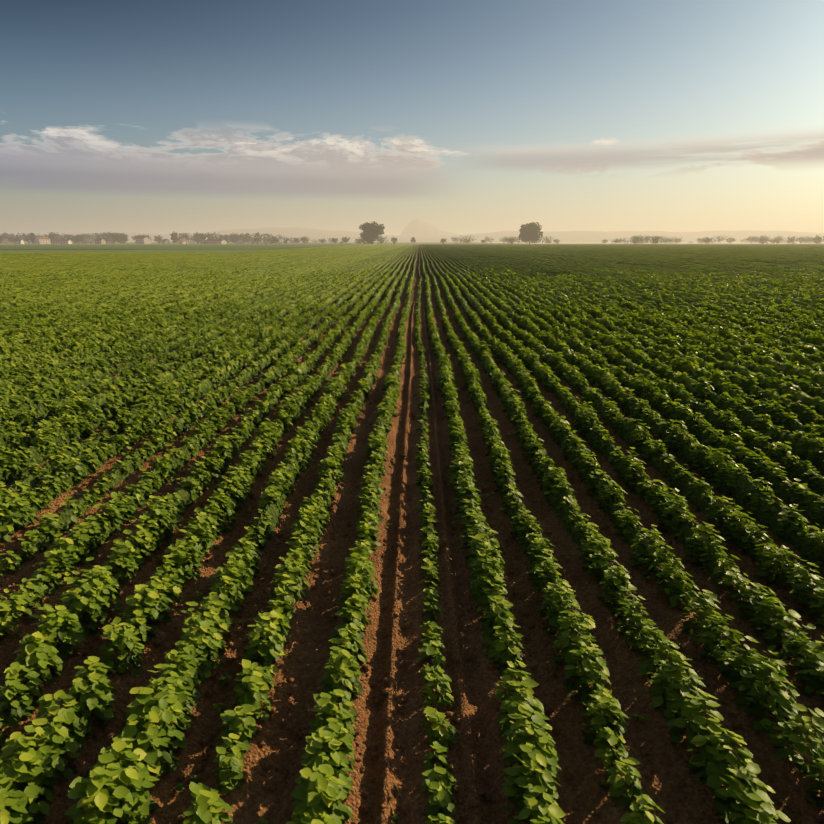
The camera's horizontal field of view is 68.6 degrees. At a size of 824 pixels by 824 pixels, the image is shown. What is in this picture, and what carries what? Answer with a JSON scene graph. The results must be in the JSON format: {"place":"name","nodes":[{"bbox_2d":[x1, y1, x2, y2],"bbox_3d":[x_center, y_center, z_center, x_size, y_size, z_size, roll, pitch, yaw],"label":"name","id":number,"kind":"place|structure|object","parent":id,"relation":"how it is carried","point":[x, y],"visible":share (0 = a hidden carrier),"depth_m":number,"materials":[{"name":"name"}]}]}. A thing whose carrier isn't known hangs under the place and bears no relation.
{"place":"outdoors","nodes":[
{"label":"outdoors","id":0,"kind":"place"},
{"bbox_2d":[0,239,12,243],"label":"house","id":1,"kind":"structure","parent":0,"point":[5,241],"depth_m":749.35,"materials":[{"name":"tile"}]},
{"bbox_2d":[52,239,71,243],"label":"farm building","id":2,"kind":"structure","parent":0,"point":[61,241],"depth_m":677.84,"materials":[{"name":"tile"}]},
{"bbox_2d":[0,249,141,249],"bbox_3d":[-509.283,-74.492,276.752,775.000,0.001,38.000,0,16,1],"label":"field","id":3,"kind":"structure","parent":0,"point":[70,249],"depth_m":272.25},
{"bbox_2d":[84,238,94,243],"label":"house","id":4,"kind":"structure","parent":0,"point":[89,241],"depth_m":692.13,"materials":[{"name":"stone"}]},
{"bbox_2d":[94,237,105,243],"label":"house","id":5,"kind":"structure","parent":0,"point":[101,240],"depth_m":686.52,"materials":[{"name":"stone"}]},
{"bbox_2d":[0,250,264,252],"bbox_3d":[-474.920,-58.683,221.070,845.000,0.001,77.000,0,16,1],"label":"field","id":6,"kind":"structure","parent":0,"point":[127,251],"depth_m":223.02,"materials":[{"name":"green plant"}]},
{"bbox_2d":[135,236,150,243],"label":"farm building","id":7,"kind":"structure","parent":0,"point":[143,240],"depth_m":686.09,"materials":[{"name":"tile"}]},
{"bbox_2d":[154,236,162,243],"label":"tree","id":8,"kind":"object","parent":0,"point":[158,238],"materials":[{"name":"green plant"}]},
{"bbox_2d":[161,238,169,243],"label":"house","id":9,"kind":"structure","parent":0,"point":[165,241],"depth_m":750.32,"materials":[{"name":"stone"}]},
{"bbox_2d":[0,245,341,248],"bbox_3d":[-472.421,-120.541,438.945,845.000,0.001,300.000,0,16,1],"label":"field","id":10,"kind":"structure","parent":0,"point":[152,246],"depth_m":407.05,"materials":[{"name":"green plant"}]},
{"bbox_2d":[178,238,187,243],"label":"house","id":11,"kind":"structure","parent":0,"point":[183,241],"depth_m":685.54,"materials":[{"name":"tile"}]},
{"bbox_2d":[205,238,217,243],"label":"house","id":12,"kind":"structure","parent":0,"point":[210,241],"depth_m":694.54,"materials":[{"name":"tile"}]},
{"bbox_2d":[142,249,282,249],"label":"field","id":13,"kind":"structure","parent":0,"point":[212,249],"depth_m":272.25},
{"bbox_2d":[216,239,226,243],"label":"house","id":14,"kind":"structure","parent":0,"point":[220,241],"depth_m":669.19,"materials":[{"name":"tile"}]},
{"bbox_2d":[234,238,243,243],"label":"house","id":15,"kind":"structure","parent":0,"point":[239,241],"depth_m":680.21,"materials":[{"name":"stone"}]},
{"bbox_2d":[250,236,259,243],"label":"house","id":16,"kind":"structure","parent":0,"point":[252,241],"depth_m":682.30,"materials":[{"name":"tile"}]},
{"bbox_2d":[0,242,515,244],"bbox_3d":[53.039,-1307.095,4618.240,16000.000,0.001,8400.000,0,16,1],"label":"fields","id":17,"kind":"structure","parent":0,"point":[247,243],"depth_m":807.23,"materials":[{"name":"green plant"}]},
{"bbox_2d":[1,233,9,238],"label":"tree","id":18,"kind":"object","parent":17,"relation":"on","point":[5,234],"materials":[{"name":"green plant"}]},
{"bbox_2d":[5,236,16,242],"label":"tree","id":19,"kind":"object","parent":17,"relation":"on","point":[10,239],"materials":[{"name":"green plant"}]},
{"bbox_2d":[28,233,35,242],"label":"tree","id":20,"kind":"object","parent":17,"relation":"on","point":[32,236],"visible":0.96,"depth_m":695.02,"materials":[{"name":"plant"}]},
{"bbox_2d":[35,236,50,243],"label":"house","id":21,"kind":"structure","parent":17,"relation":"on","point":[42,240],"depth_m":677.40,"materials":[{"name":"tile"}]},
{"bbox_2d":[44,232,59,243],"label":"tree","id":22,"kind":"object","parent":17,"relation":"on","point":[52,236],"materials":[{"name":"green plant"}]},
{"bbox_2d":[58,235,73,240],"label":"tree","id":23,"kind":"object","parent":17,"relation":"on","point":[67,236],"visible":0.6,"depth_m":723.00,"materials":[{"name":"green plant"}]},
{"bbox_2d":[95,233,107,237],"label":"tree","id":24,"kind":"object","parent":17,"relation":"on","point":[101,235],"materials":[{"name":"green plant"}]},
{"bbox_2d":[102,236,111,242],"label":"tree","id":25,"kind":"object","parent":17,"relation":"on","point":[106,238],"visible":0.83,"depth_m":753.19,"materials":[{"name":"plant"}]},
{"bbox_2d":[105,231,114,238],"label":"tree","id":26,"kind":"object","parent":17,"relation":"on","point":[109,235],"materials":[{"name":"green plant"}]},
{"bbox_2d":[112,232,123,242],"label":"tree","id":27,"kind":"object","parent":17,"relation":"on","point":[116,235],"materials":[{"name":"green plant"}]},
{"bbox_2d":[111,237,125,243],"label":"tree","id":28,"kind":"object","parent":17,"relation":"on","point":[117,240],"visible":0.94,"depth_m":709.66,"materials":[{"name":"green plant"}]},
{"bbox_2d":[119,234,127,242],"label":"tree","id":29,"kind":"object","parent":17,"relation":"on","point":[124,237],"visible":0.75,"depth_m":731.98,"materials":[{"name":"green plant"}]},
{"bbox_2d":[170,231,177,242],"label":"tree","id":30,"kind":"object","parent":17,"relation":"on","point":[174,236],"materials":[{"name":"green plant"}]},
{"bbox_2d":[179,233,191,241],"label":"tree","id":31,"kind":"object","parent":17,"relation":"on","point":[182,234],"visible":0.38,"depth_m":790.89,"materials":[{"name":"green plant"}]},
{"bbox_2d":[199,236,207,243],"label":"house","id":32,"kind":"structure","parent":17,"relation":"on","point":[202,239],"depth_m":696.47,"materials":[{"name":"stone"}]},
{"bbox_2d":[205,232,219,238],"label":"tree","id":33,"kind":"object","parent":17,"relation":"on","point":[214,236],"visible":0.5,"depth_m":785.32,"materials":[{"name":"green plant"}]},
{"bbox_2d":[221,234,229,242],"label":"tree","id":34,"kind":"object","parent":17,"relation":"on","point":[225,237],"visible":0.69,"depth_m":760.57,"materials":[{"name":"plant"}]},
{"bbox_2d":[229,234,242,242],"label":"tree","id":35,"kind":"object","parent":17,"relation":"on","point":[232,238],"visible":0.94,"depth_m":746.10,"materials":[{"name":"green plant"}]},
{"bbox_2d":[237,233,248,241],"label":"tree","id":36,"kind":"object","parent":17,"relation":"on","point":[245,236],"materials":[{"name":"plant"}]},
{"bbox_2d":[252,232,261,240],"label":"tree","id":37,"kind":"object","parent":17,"relation":"on","point":[257,234],"visible":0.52,"depth_m":757.05,"materials":[{"name":"green plant"}]},
{"bbox_2d":[272,234,284,242],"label":"tree","id":38,"kind":"object","parent":17,"relation":"on","point":[278,239],"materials":[{"name":"green plant"}]},
{"bbox_2d":[359,221,384,243],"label":"tree","id":39,"kind":"object","parent":17,"relation":"on","point":[372,232],"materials":[{"name":"green plant"}]},
{"bbox_2d":[460,235,475,242],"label":"tree","id":40,"kind":"object","parent":17,"relation":"on","point":[468,238],"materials":[{"name":"green plant"}]},
{"bbox_2d":[507,238,515,243],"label":"tree","id":41,"kind":"object","parent":17,"relation":"on","point":[511,239],"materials":[{"name":"green plant"}]},
{"bbox_2d":[630,236,640,242],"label":"tree","id":42,"kind":"object","parent":17,"relation":"on","point":[634,239],"visible":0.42,"depth_m":669.93,"materials":[{"name":"green plant"}]},
{"bbox_2d":[702,237,712,242],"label":"tree","id":43,"kind":"object","parent":17,"relation":"on","point":[707,240],"visible":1,"depth_m":687.75,"materials":[{"name":"green plant"}]},
{"bbox_2d":[788,236,800,243],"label":"tree","id":44,"kind":"object","parent":17,"relation":"on","point":[794,239],"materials":[{"name":"green plant"}]},
{"bbox_2d":[263,236,276,243],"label":"house","id":45,"kind":"structure","parent":0,"point":[266,238],"depth_m":676.40,"materials":[{"name":"stone"}]},
{"bbox_2d":[0,300,823,823],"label":"soil","id":46,"kind":"structure","parent":0,"point":[628,686],"depth_m":6.23,"materials":[{"name":"brown soil"}]},
{"bbox_2d":[0,488,823,823],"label":"crop leaves","id":47,"kind":"object","parent":46,"relation":"on","point":[108,790],"visible":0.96,"depth_m":5.31,"materials":[{"name":"green plant"}]},
{"bbox_2d":[0,297,823,434],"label":"crop leaves","id":48,"kind":"object","parent":46,"relation":"on","point":[441,379],"visible":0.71,"depth_m":20.19,"materials":[{"name":"green plant"}]},
{"bbox_2d":[0,386,823,552],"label":"crop leaves","id":49,"kind":"object","parent":46,"relation":"on","point":[329,461],"visible":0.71,"depth_m":10.28,"materials":[{"name":"green plant"}]},
{"bbox_2d":[0,387,823,823],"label":"crop","id":50,"kind":"object","parent":46,"relation":"on","point":[269,508],"depth_m":10.03,"materials":[{"name":"green plant"}]},
{"bbox_2d":[0,0,823,235],"label":"sky","id":51,"kind":"structure","parent":0,"point":[462,117],"materials":[{"name":"blue"}]},
{"bbox_2d":[12,227,823,241],"bbox_3d":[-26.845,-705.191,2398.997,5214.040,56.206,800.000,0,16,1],"label":"hills","id":52,"kind":"structure","parent":0,"point":[561,236],"depth_m":2181.59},
{"bbox_2d":[360,245,475,299],"bbox_3d":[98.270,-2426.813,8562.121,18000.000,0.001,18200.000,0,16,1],"label":"ground","id":53,"kind":"structure","parent":0,"point":[414,294],"depth_m":57.42,"materials":[{"name":"soil"}]},
{"bbox_2d":[12,233,26,242],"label":"tree","id":54,"kind":"object","parent":53,"relation":"on","point":[24,239],"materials":[{"name":"green plant"}]},
{"bbox_2d":[23,233,30,243],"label":"tree","id":55,"kind":"object","parent":53,"relation":"on","point":[26,237],"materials":[{"name":"green plant"}]},
{"bbox_2d":[72,235,82,243],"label":"tree","id":56,"kind":"object","parent":53,"relation":"on","point":[77,236],"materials":[{"name":"green plant"}]},
{"bbox_2d":[72,236,84,243],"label":"tree","id":57,"kind":"object","parent":53,"relation":"on","point":[80,240],"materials":[{"name":"plant"}]},
{"bbox_2d":[301,237,308,242],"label":"tree crown","id":58,"kind":"object","parent":53,"relation":"on","point":[304,239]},
{"bbox_2d":[341,237,350,243],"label":"tree","id":59,"kind":"object","parent":53,"relation":"on","point":[345,239],"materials":[{"name":"green plant"}]},
{"bbox_2d":[0,257,823,320],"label":"crop rows","id":60,"kind":"object","parent":53,"relation":"on","point":[263,268],"visible":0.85,"depth_m":56.41,"materials":[{"name":"green plant"}]},
{"bbox_2d":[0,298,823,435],"bbox_3d":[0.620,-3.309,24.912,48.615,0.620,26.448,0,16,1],"label":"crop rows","id":61,"kind":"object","parent":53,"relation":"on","point":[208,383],"visible":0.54,"depth_m":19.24,"materials":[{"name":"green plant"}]},
{"bbox_2d":[0,244,823,259],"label":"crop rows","id":62,"kind":"object","parent":53,"relation":"on","point":[444,251],"visible":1,"depth_m":182.07,"materials":[{"name":"green plant"}]},
{"bbox_2d":[651,236,658,243],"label":"tree","id":63,"kind":"object","parent":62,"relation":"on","point":[656,239],"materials":[{"name":"green plant"}]},
{"bbox_2d":[0,268,823,317],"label":"crop leaves","id":64,"kind":"object","parent":53,"relation":"on","point":[807,296],"visible":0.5,"depth_m":45.07,"materials":[{"name":"green plant"}]},
{"bbox_2d":[519,222,542,243],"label":"tree","id":65,"kind":"object","parent":53,"relation":"on","point":[531,231],"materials":[{"name":"green plant"}]},
{"bbox_2d":[799,236,810,242],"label":"tree","id":66,"kind":"object","parent":53,"relation":"on","point":[803,240],"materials":[{"name":"green plant"}]},
{"bbox_2d":[810,234,823,243],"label":"tree","id":67,"kind":"object","parent":53,"relation":"on","point":[818,237],"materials":[{"name":"green plant"}]},
{"bbox_2d":[67,340,779,823],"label":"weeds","id":68,"kind":"object","parent":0,"point":[263,820],"visible":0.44,"depth_m":5.18,"materials":[{"name":"green plant"}]},
{"bbox_2d":[399,218,459,235],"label":"hill","id":69,"kind":"structure","parent":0,"point":[416,226],"depth_m":2513.11,"materials":[{"name":"beige"}]},
{"bbox_2d":[485,242,823,243],"bbox_3d":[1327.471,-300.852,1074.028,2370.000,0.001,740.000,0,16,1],"label":"pale field","id":70,"kind":"structure","parent":0,"point":[657,243],"depth_m":805.79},
{"bbox_2d":[714,235,728,242],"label":"tree","id":71,"kind":"object","parent":70,"relation":"on","point":[719,239],"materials":[{"name":"plant"}]},
{"bbox_2d":[747,236,757,243],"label":"tree","id":72,"kind":"object","parent":70,"relation":"on","point":[752,239],"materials":[{"name":"green plant"}]},
{"bbox_2d":[758,235,770,240],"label":"tree","id":73,"kind":"object","parent":70,"relation":"on","point":[765,237],"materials":[{"name":"plant"}]},
{"bbox_2d":[772,237,781,242],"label":"tree","id":74,"kind":"object","parent":70,"relation":"on","point":[779,239],"visible":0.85,"depth_m":800.98,"materials":[{"name":"plant"}]},
{"label":"pale field","id":75,"kind":"structure","parent":0,"visible":0},
{"bbox_2d":[13,238,24,243],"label":"house","id":76,"kind":"structure","parent":75,"relation":"on","point":[19,241],"depth_m":675.17,"materials":[{"name":"stone"}]}
]}

